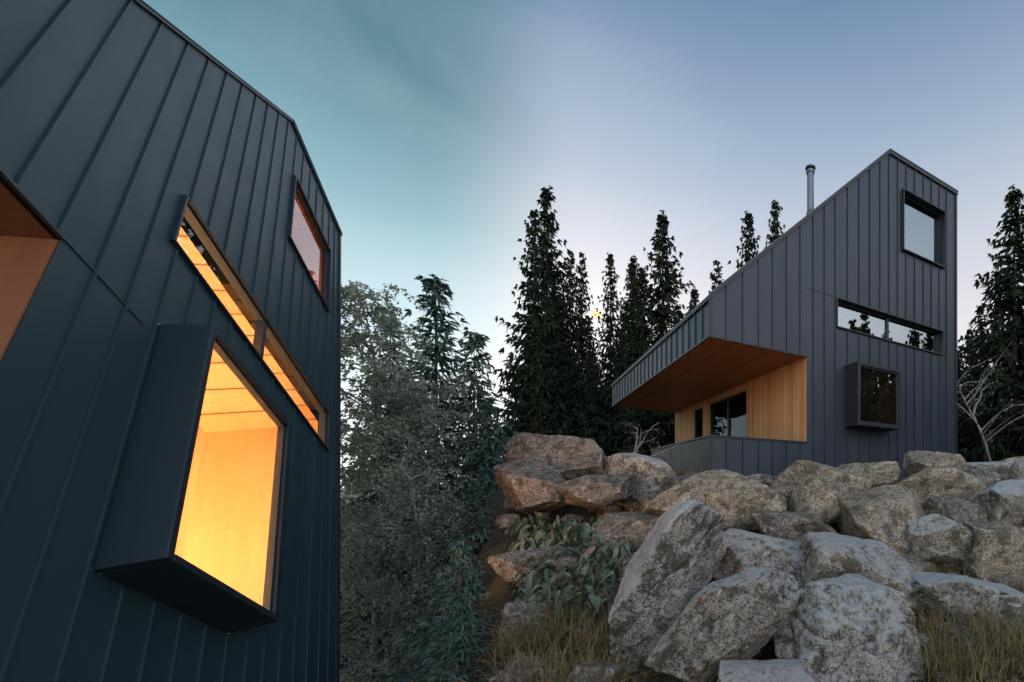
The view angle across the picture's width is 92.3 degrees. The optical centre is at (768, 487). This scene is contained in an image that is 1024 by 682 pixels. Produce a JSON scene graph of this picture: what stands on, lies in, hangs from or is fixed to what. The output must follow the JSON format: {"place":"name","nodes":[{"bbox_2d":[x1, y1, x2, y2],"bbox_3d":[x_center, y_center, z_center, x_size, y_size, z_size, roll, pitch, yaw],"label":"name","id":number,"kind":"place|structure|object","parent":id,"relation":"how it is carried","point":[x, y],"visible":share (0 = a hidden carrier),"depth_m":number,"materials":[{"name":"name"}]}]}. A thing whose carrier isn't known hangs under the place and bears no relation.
{"place":"outdoors","nodes":[
{"label":"outdoors","id":0,"kind":"place"},
{"bbox_2d":[143,0,1023,487],"label":"sky","id":1,"kind":"structure","parent":0,"point":[430,131],"materials":[{"name":"blue"}]},
{"bbox_2d":[592,309,600,317],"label":"sun disc","id":2,"kind":"object","parent":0,"point":[595,312],"visible":0.64,"depth_m":1290.34,"materials":[{"name":"white"}]},
{"bbox_2d":[340,488,1023,681],"bbox_3d":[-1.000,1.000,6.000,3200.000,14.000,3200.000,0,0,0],"label":"ground","id":3,"kind":"structure","parent":0,"point":[493,580],"depth_m":4.92,"materials":[{"name":"soil"}]},
{"bbox_2d":[0,0,342,681],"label":"metal clad cabin","id":4,"kind":"object","parent":3,"relation":"on","point":[171,233],"visible":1,"depth_m":3.45,"materials":[{"name":"black metal"}]},
{"bbox_2d":[340,318,441,679],"bbox_3d":[-13.427,1.535,14.807,6.940,15.185,7.436,0,0,29],"label":"spruce tree","id":5,"kind":"object","parent":3,"relation":"on","point":[382,356],"visible":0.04,"depth_m":14.64,"materials":[{"name":"green plant"}]},
{"bbox_2d":[340,280,470,681],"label":"birch tree","id":6,"kind":"object","parent":3,"relation":"on","point":[355,340],"visible":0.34,"depth_m":9.69,"materials":[{"name":"green plant"}]},
{"bbox_2d":[340,450,484,681],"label":"birch tree","id":7,"kind":"object","parent":3,"relation":"on","point":[420,515],"visible":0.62,"depth_m":7.58,"materials":[{"name":"green plant"}]},
{"bbox_2d":[340,274,493,680],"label":"spruce tree","id":8,"kind":"object","parent":3,"relation":"on","point":[435,286],"visible":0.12,"depth_m":11.77,"materials":[{"name":"green plant"}]},
{"bbox_2d":[340,369,494,681],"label":"birch tree","id":9,"kind":"object","parent":3,"relation":"on","point":[413,419],"visible":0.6,"depth_m":9.07,"materials":[{"name":"green plant"}]},
{"bbox_2d":[340,326,518,680],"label":"spruce tree","id":10,"kind":"object","parent":3,"relation":"on","point":[474,342],"visible":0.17,"depth_m":11.28,"materials":[{"name":"green plant"}]},
{"bbox_2d":[363,491,498,681],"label":"spruce tree","id":11,"kind":"object","parent":3,"relation":"on","point":[473,501],"visible":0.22,"depth_m":6.17,"materials":[{"name":"green plant"}]},
{"bbox_2d":[390,559,479,670],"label":"spruce tree","id":12,"kind":"object","parent":3,"relation":"on","point":[427,637],"visible":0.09,"depth_m":5.02,"materials":[{"name":"green plant"}]},
{"bbox_2d":[366,403,509,681],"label":"spruce tree","id":13,"kind":"object","parent":3,"relation":"on","point":[496,447],"visible":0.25,"depth_m":10.33,"materials":[{"name":"green plant"}]},
{"bbox_2d":[380,466,498,679],"bbox_3d":[-5.864,3.140,8.954,4.022,7.211,3.688,0,0,-39],"label":"spruce tree","id":14,"kind":"object","parent":3,"relation":"on","point":[489,479],"visible":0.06,"depth_m":8.85,"materials":[{"name":"green plant"}]},
{"bbox_2d":[395,510,483,678],"bbox_3d":[-5.398,3.403,7.712,3.390,6.119,3.697,0,0,-9],"label":"spruce tree","id":15,"kind":"object","parent":3,"relation":"on","point":[422,617],"visible":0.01,"depth_m":7.39,"materials":[{"name":"green plant"}]},
{"bbox_2d":[400,538,493,681],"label":"spruce tree","id":16,"kind":"object","parent":3,"relation":"on","point":[460,561],"visible":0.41,"depth_m":4.31,"materials":[{"name":"green plant"}]},
{"bbox_2d":[410,592,494,681],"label":"spruce tree","id":17,"kind":"object","parent":3,"relation":"on","point":[459,637],"visible":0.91,"depth_m":3.71,"materials":[{"name":"green plant"}]},
{"bbox_2d":[487,545,565,586],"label":"boulder","id":18,"kind":"object","parent":3,"relation":"on","point":[507,566],"visible":0.56,"depth_m":4.97,"materials":[{"name":"stone"}]},
{"bbox_2d":[489,656,569,681],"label":"boulder","id":19,"kind":"object","parent":3,"relation":"on","point":[542,669],"visible":0.49,"depth_m":3.39,"materials":[{"name":"stone"}]},
{"bbox_2d":[490,210,578,443],"bbox_3d":[-13.318,-7.433,23.890,5.394,16.646,5.053,0,0,0],"label":"spruce tree","id":20,"kind":"object","parent":3,"relation":"on","point":[526,328],"visible":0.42,"depth_m":23.72,"materials":[{"name":"green plant"}]},
{"bbox_2d":[498,593,574,646],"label":"boulder","id":21,"kind":"object","parent":3,"relation":"on","point":[513,618],"visible":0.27,"depth_m":4.05,"materials":[{"name":"stone"}]},
{"bbox_2d":[504,322,578,461],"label":"spruce tree","id":22,"kind":"object","parent":3,"relation":"on","point":[538,383],"visible":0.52,"depth_m":22.87,"materials":[{"name":"green plant"}]},
{"bbox_2d":[497,185,604,448],"bbox_3d":[-13.488,-8.725,25.857,7.865,19.516,7.350,0,0,16],"label":"spruce tree","id":23,"kind":"object","parent":3,"relation":"on","point":[550,267],"visible":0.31,"depth_m":25.72,"materials":[{"name":"green plant"}]},
{"bbox_2d":[509,272,595,436],"bbox_3d":[-12.530,-6.003,24.919,4.847,13.445,5.174,0,0,40],"label":"spruce tree","id":24,"kind":"object","parent":3,"relation":"on","point":[555,303],"visible":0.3,"depth_m":24.82,"materials":[{"name":"green plant"}]},
{"bbox_2d":[499,512,633,635],"bbox_3d":[-2.513,1.000,5.281,1.699,1.292,2.947,0,0,-23],"label":"frosted perennial plant","id":25,"kind":"object","parent":3,"relation":"on","point":[619,552],"visible":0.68,"depth_m":4.97,"materials":[{"name":"green plant"}]},
{"bbox_2d":[548,337,586,436],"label":"spruce tree","id":26,"kind":"object","parent":3,"relation":"on","point":[565,356],"visible":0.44,"depth_m":24.88,"materials":[{"name":"green plant"}]},
{"bbox_2d":[557,249,591,427],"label":"spruce tree","id":27,"kind":"object","parent":3,"relation":"on","point":[569,269],"visible":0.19,"depth_m":27.93,"materials":[{"name":"green plant"}]},
{"bbox_2d":[568,252,605,442],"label":"spruce tree","id":28,"kind":"object","parent":3,"relation":"on","point":[582,320],"visible":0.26,"depth_m":28.37,"materials":[{"name":"green plant"}]},
{"bbox_2d":[572,345,610,437],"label":"spruce tree","id":29,"kind":"object","parent":3,"relation":"on","point":[590,347],"visible":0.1,"depth_m":25.85,"materials":[{"name":"green plant"}]},
{"bbox_2d":[578,315,604,387],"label":"spruce tree","id":30,"kind":"object","parent":3,"relation":"on","point":[589,335],"visible":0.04,"depth_m":30.92,"materials":[{"name":"green plant"}]},
{"bbox_2d":[565,352,621,454],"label":"spruce tree","id":31,"kind":"object","parent":3,"relation":"on","point":[599,413],"visible":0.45,"depth_m":23.82,"materials":[{"name":"green plant"}]},
{"bbox_2d":[591,251,621,429],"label":"spruce tree","id":32,"kind":"object","parent":3,"relation":"on","point":[610,304],"visible":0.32,"depth_m":29.80,"materials":[{"name":"green plant"}]},
{"bbox_2d":[598,300,643,456],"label":"spruce tree","id":33,"kind":"object","parent":3,"relation":"on","point":[623,327],"visible":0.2,"depth_m":24.79,"materials":[{"name":"green plant"}]},
{"bbox_2d":[599,255,649,436],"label":"spruce tree","id":34,"kind":"object","parent":3,"relation":"on","point":[633,260],"visible":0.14,"depth_m":26.89,"materials":[{"name":"green plant"}]},
{"bbox_2d":[604,265,647,428],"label":"spruce tree","id":35,"kind":"object","parent":3,"relation":"on","point":[627,294],"visible":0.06,"depth_m":28.72,"materials":[{"name":"green plant"}]},
{"bbox_2d":[591,511,661,550],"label":"boulder","id":36,"kind":"object","parent":3,"relation":"on","point":[633,527],"visible":0.52,"depth_m":5.51,"materials":[{"name":"stone"}]},
{"bbox_2d":[603,452,677,508],"bbox_3d":[-2.334,-0.135,7.489,1.474,0.925,1.098,12,2,10],"label":"boulder","id":37,"kind":"object","parent":36,"relation":"on","point":[655,477],"visible":0.65,"depth_m":6.95,"materials":[{"name":"grey stone"}]},
{"bbox_2d":[594,321,666,456],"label":"spruce tree","id":38,"kind":"object","parent":3,"relation":"on","point":[630,415],"visible":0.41,"depth_m":22.73,"materials":[{"name":"green plant"}]},
{"bbox_2d":[599,265,674,455],"bbox_3d":[-7.415,-6.201,25.165,5.486,13.858,5.457,0,0,36],"label":"spruce tree","id":39,"kind":"object","parent":3,"relation":"on","point":[641,309],"visible":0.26,"depth_m":24.84,"materials":[{"name":"green plant"}]},
{"bbox_2d":[591,210,694,455],"bbox_3d":[-6.579,-7.961,25.823,7.826,17.812,8.374,0,0,-12],"label":"spruce tree","id":40,"kind":"object","parent":3,"relation":"on","point":[662,311],"visible":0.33,"depth_m":25.55,"materials":[{"name":"green plant"}]},
{"bbox_2d":[615,421,680,461],"bbox_3d":[-2.606,-0.707,9.065,1.318,1.416,1.957,0,0,0],"label":"bare shrub","id":41,"kind":"object","parent":3,"relation":"on","point":[639,444],"visible":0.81,"depth_m":9.27,"materials":[{"name":"white plant"}]},
{"bbox_2d":[608,499,726,662],"bbox_3d":[-1.011,0.962,4.020,0.730,1.816,0.786,34,-5,-19],"label":"boulder","id":42,"kind":"object","parent":3,"relation":"on","point":[672,564],"visible":0.78,"depth_m":3.71,"materials":[{"name":"stone"}]},
{"bbox_2d":[670,304,681,443],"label":"spruce tree","id":43,"kind":"object","parent":3,"relation":"on","point":[678,307],"visible":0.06,"depth_m":27.91,"materials":[{"name":"green plant"}]},
{"bbox_2d":[676,472,699,482],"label":"boulder","id":44,"kind":"object","parent":3,"relation":"on","point":[686,476],"visible":0.09,"depth_m":7.85,"materials":[{"name":"stone"}]},
{"bbox_2d":[686,286,699,310],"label":"spruce tree","id":45,"kind":"object","parent":3,"relation":"on","point":[694,295],"visible":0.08,"depth_m":30.89,"materials":[{"name":"green plant"}]},
{"bbox_2d":[644,469,786,531],"bbox_3d":[-0.769,0.210,6.157,2.052,0.937,1.126,-4,1,-8],"label":"boulder","id":46,"kind":"object","parent":3,"relation":"on","point":[734,499],"visible":0.77,"depth_m":5.70,"materials":[{"name":"beige stone"}]},
{"bbox_2d":[708,260,723,292],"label":"spruce tree","id":47,"kind":"object","parent":3,"relation":"on","point":[717,270],"visible":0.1,"depth_m":31.90,"materials":[{"name":"green plant"}]},
{"bbox_2d":[710,561,731,582],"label":"boulder","id":48,"kind":"object","parent":3,"relation":"on","point":[721,572],"visible":0.11,"depth_m":4.74,"materials":[{"name":"stone"}]},
{"bbox_2d":[644,566,800,681],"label":"boulder","id":49,"kind":"object","parent":3,"relation":"on","point":[744,615],"visible":0.97,"depth_m":3.36,"materials":[{"name":"grey stone"}]},
{"bbox_2d":[721,528,805,588],"bbox_3d":[0.022,0.903,5.010,1.372,0.726,0.984,6,1,5],"label":"boulder","id":50,"kind":"object","parent":49,"relation":"on","point":[745,549],"visible":0.38,"depth_m":4.71,"materials":[{"name":"grey stone"}]},
{"bbox_2d":[427,457,1023,681],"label":"dry grass","id":51,"kind":"structure","parent":3,"relation":"on","point":[998,650],"depth_m":3.71,"materials":[{"name":"brown"}]},
{"bbox_2d":[725,211,760,279],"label":"spruce tree","id":52,"kind":"object","parent":3,"relation":"on","point":[747,256],"visible":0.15,"depth_m":33.79,"materials":[{"name":"green plant"}]},
{"bbox_2d":[493,475,1023,681],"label":"rubble stones","id":53,"kind":"object","parent":3,"relation":"on","point":[502,522],"visible":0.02,"depth_m":5.09,"materials":[{"name":"stone"}]},
{"bbox_2d":[493,461,569,511],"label":"boulder","id":54,"kind":"object","parent":53,"relation":"on","point":[524,487],"visible":0.95,"depth_m":6.29,"materials":[{"name":"stone"}]},
{"bbox_2d":[505,432,605,480],"bbox_3d":[-3.733,-0.434,7.490,1.772,0.967,1.223,4,-1,-8],"label":"boulder","id":55,"kind":"object","parent":54,"relation":"on","point":[569,457],"visible":0.58,"depth_m":7.15,"materials":[{"name":"stone"}]},
{"bbox_2d":[564,661,621,681],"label":"boulder","id":56,"kind":"object","parent":53,"relation":"on","point":[611,671],"visible":0.91,"depth_m":3.22,"materials":[{"name":"stone"}]},
{"bbox_2d":[556,473,635,508],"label":"boulder","id":57,"kind":"object","parent":53,"relation":"on","point":[592,491],"visible":0.99,"depth_m":6.17,"materials":[{"name":"stone"}]},
{"bbox_2d":[750,510,838,541],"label":"boulder","id":58,"kind":"object","parent":53,"relation":"on","point":[793,526],"visible":0.55,"depth_m":5.32,"materials":[{"name":"stone"}]},
{"bbox_2d":[836,461,900,486],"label":"boulder","id":59,"kind":"object","parent":53,"relation":"on","point":[878,474],"visible":0.5,"depth_m":7.94,"materials":[{"name":"beige stone"}]},
{"bbox_2d":[966,461,1012,467],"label":"boulder","id":60,"kind":"object","parent":53,"relation":"on","point":[1008,464],"visible":0.14,"depth_m":8.21,"materials":[{"name":"grey stone"}]},
{"bbox_2d":[746,474,776,486],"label":"boulder","id":61,"kind":"object","parent":3,"relation":"on","point":[767,480],"visible":0.21,"depth_m":7.16,"materials":[{"name":"stone"}]},
{"bbox_2d":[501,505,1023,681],"bbox_3d":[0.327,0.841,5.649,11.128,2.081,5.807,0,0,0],"label":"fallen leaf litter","id":62,"kind":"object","parent":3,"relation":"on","point":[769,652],"visible":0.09,"depth_m":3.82,"materials":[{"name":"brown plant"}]},
{"bbox_2d":[717,658,817,681],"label":"boulder","id":63,"kind":"object","parent":3,"relation":"on","point":[779,670],"visible":0.89,"depth_m":3.14,"materials":[{"name":"grey stone"}]},
{"bbox_2d":[764,200,784,248],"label":"spruce tree","id":64,"kind":"object","parent":3,"relation":"on","point":[775,222],"visible":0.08,"depth_m":35.86,"materials":[{"name":"green plant"}]},
{"bbox_2d":[611,148,957,482],"bbox_3d":[0.044,-4.450,15.005,8.720,10.900,9.750,0,0,-32],"label":"metal clad cabin","id":65,"kind":"object","parent":3,"relation":"on","point":[825,332],"visible":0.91,"depth_m":11.50,"materials":[{"name":"dark grey painted metal"},{"name":"pine wood"},{"name":"glass"}]},
{"bbox_2d":[788,476,841,523],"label":"boulder","id":66,"kind":"object","parent":3,"relation":"on","point":[818,499],"visible":0.8,"depth_m":6.02,"materials":[{"name":"beige stone"}]},
{"bbox_2d":[769,460,872,509],"bbox_3d":[0.853,0.046,7.189,1.684,0.926,1.094,8,-2,-14],"label":"boulder","id":67,"kind":"object","parent":66,"relation":"on","point":[789,480],"visible":0.48,"depth_m":6.78,"materials":[{"name":"beige stone"}]},
{"bbox_2d":[825,518,838,524],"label":"boulder","id":68,"kind":"object","parent":3,"relation":"on","point":[835,520],"visible":0.06,"depth_m":6.32,"materials":[{"name":"stone"}]},
{"bbox_2d":[772,573,924,681],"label":"boulder","id":69,"kind":"object","parent":3,"relation":"on","point":[849,627],"visible":0.81,"depth_m":3.44,"materials":[{"name":"grey stone"}]},
{"bbox_2d":[800,531,925,612],"bbox_3d":[1.103,1.077,4.776,1.554,0.936,1.062,10,5,-6],"label":"boulder","id":70,"kind":"object","parent":69,"relation":"on","point":[829,555],"visible":0.5,"depth_m":4.36,"materials":[{"name":"grey stone"}]},
{"bbox_2d":[837,485,924,558],"bbox_3d":[1.530,0.513,5.812,1.358,1.083,1.109,14,13,12],"label":"boulder","id":71,"kind":"object","parent":70,"relation":"on","point":[884,513],"visible":0.57,"depth_m":5.48,"materials":[{"name":"beige stone"}]},
{"bbox_2d":[903,450,967,474],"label":"boulder","id":72,"kind":"object","parent":3,"relation":"on","point":[916,461],"visible":0.48,"depth_m":7.93,"materials":[{"name":"beige stone"}]},
{"bbox_2d":[903,513,972,567],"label":"boulder","id":73,"kind":"object","parent":3,"relation":"on","point":[937,539],"visible":0.77,"depth_m":5.08,"materials":[{"name":"grey stone"}]},
{"bbox_2d":[923,496,988,524],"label":"boulder","id":74,"kind":"object","parent":3,"relation":"on","point":[959,511],"visible":0.67,"depth_m":5.98,"materials":[{"name":"stone"}]},
{"bbox_2d":[894,467,991,502],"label":"boulder","id":75,"kind":"object","parent":74,"relation":"on","point":[925,483],"visible":0.47,"depth_m":6.72,"materials":[{"name":"beige stone"}]},
{"bbox_2d":[912,571,1023,634],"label":"boulder","id":76,"kind":"object","parent":3,"relation":"on","point":[938,588],"visible":0.75,"depth_m":4.18,"materials":[{"name":"stone"}]},
{"bbox_2d":[957,329,978,427],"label":"distant spruce forest","id":77,"kind":"object","parent":3,"relation":"on","point":[969,332],"depth_m":33.31,"materials":[{"name":"green plant"}]},
{"bbox_2d":[957,346,987,461],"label":"spruce tree","id":78,"kind":"object","parent":3,"relation":"on","point":[962,434],"visible":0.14,"depth_m":23.79,"materials":[{"name":"green plant"}]},
{"bbox_2d":[957,305,989,455],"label":"spruce tree","id":79,"kind":"object","parent":3,"relation":"on","point":[979,311],"visible":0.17,"depth_m":25.89,"materials":[{"name":"green plant"}]},
{"bbox_2d":[948,621,1000,647],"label":"boulder","id":80,"kind":"object","parent":3,"relation":"on","point":[956,639],"visible":0.16,"depth_m":3.94,"materials":[{"name":"stone"}]},
{"bbox_2d":[959,465,1009,485],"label":"boulder","id":81,"kind":"object","parent":3,"relation":"on","point":[993,474],"visible":0.36,"depth_m":7.12,"materials":[{"name":"stone"}]},
{"bbox_2d":[957,185,1023,461],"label":"spruce tree","id":82,"kind":"object","parent":3,"relation":"on","point":[1005,445],"visible":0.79,"depth_m":19.78,"materials":[{"name":"green plant"}]},
{"bbox_2d":[957,343,1023,461],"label":"bare birch tree","id":83,"kind":"object","parent":3,"relation":"on","point":[973,417],"visible":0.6,"depth_m":15.78,"materials":[{"name":"grey plant"}]},
{"bbox_2d":[960,521,1023,580],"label":"boulder","id":84,"kind":"object","parent":3,"relation":"on","point":[996,547],"visible":0.72,"depth_m":4.95,"materials":[{"name":"beige stone"}]},
{"bbox_2d":[963,254,1020,447],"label":"spruce tree","id":85,"kind":"object","parent":3,"relation":"on","point":[996,256],"visible":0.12,"depth_m":25.09,"materials":[{"name":"green plant"}]},
{"bbox_2d":[966,479,1023,525],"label":"boulder","id":86,"kind":"object","parent":3,"relation":"on","point":[1001,501],"visible":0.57,"depth_m":6.09,"materials":[{"name":"grey stone"}]},
{"bbox_2d":[975,311,1023,461],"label":"spruce tree","id":87,"kind":"object","parent":3,"relation":"on","point":[1022,314],"visible":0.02,"depth_m":20.96,"materials":[{"name":"green plant"}]},
{"bbox_2d":[996,456,1023,462],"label":"boulder","id":88,"kind":"object","parent":3,"relation":"on","point":[1018,458],"visible":0.09,"depth_m":8.31,"materials":[{"name":"beige stone"}]},
{"bbox_2d":[1005,392,1023,442],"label":"spruce tree","id":89,"kind":"object","parent":3,"relation":"on","point":[1017,433],"visible":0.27,"depth_m":18.69,"materials":[{"name":"green plant"}]},
{"bbox_2d":[1008,460,1023,479],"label":"boulder","id":90,"kind":"object","parent":3,"relation":"on","point":[1016,470],"visible":0.28,"depth_m":6.86,"materials":[{"name":"grey stone"}]}
]}

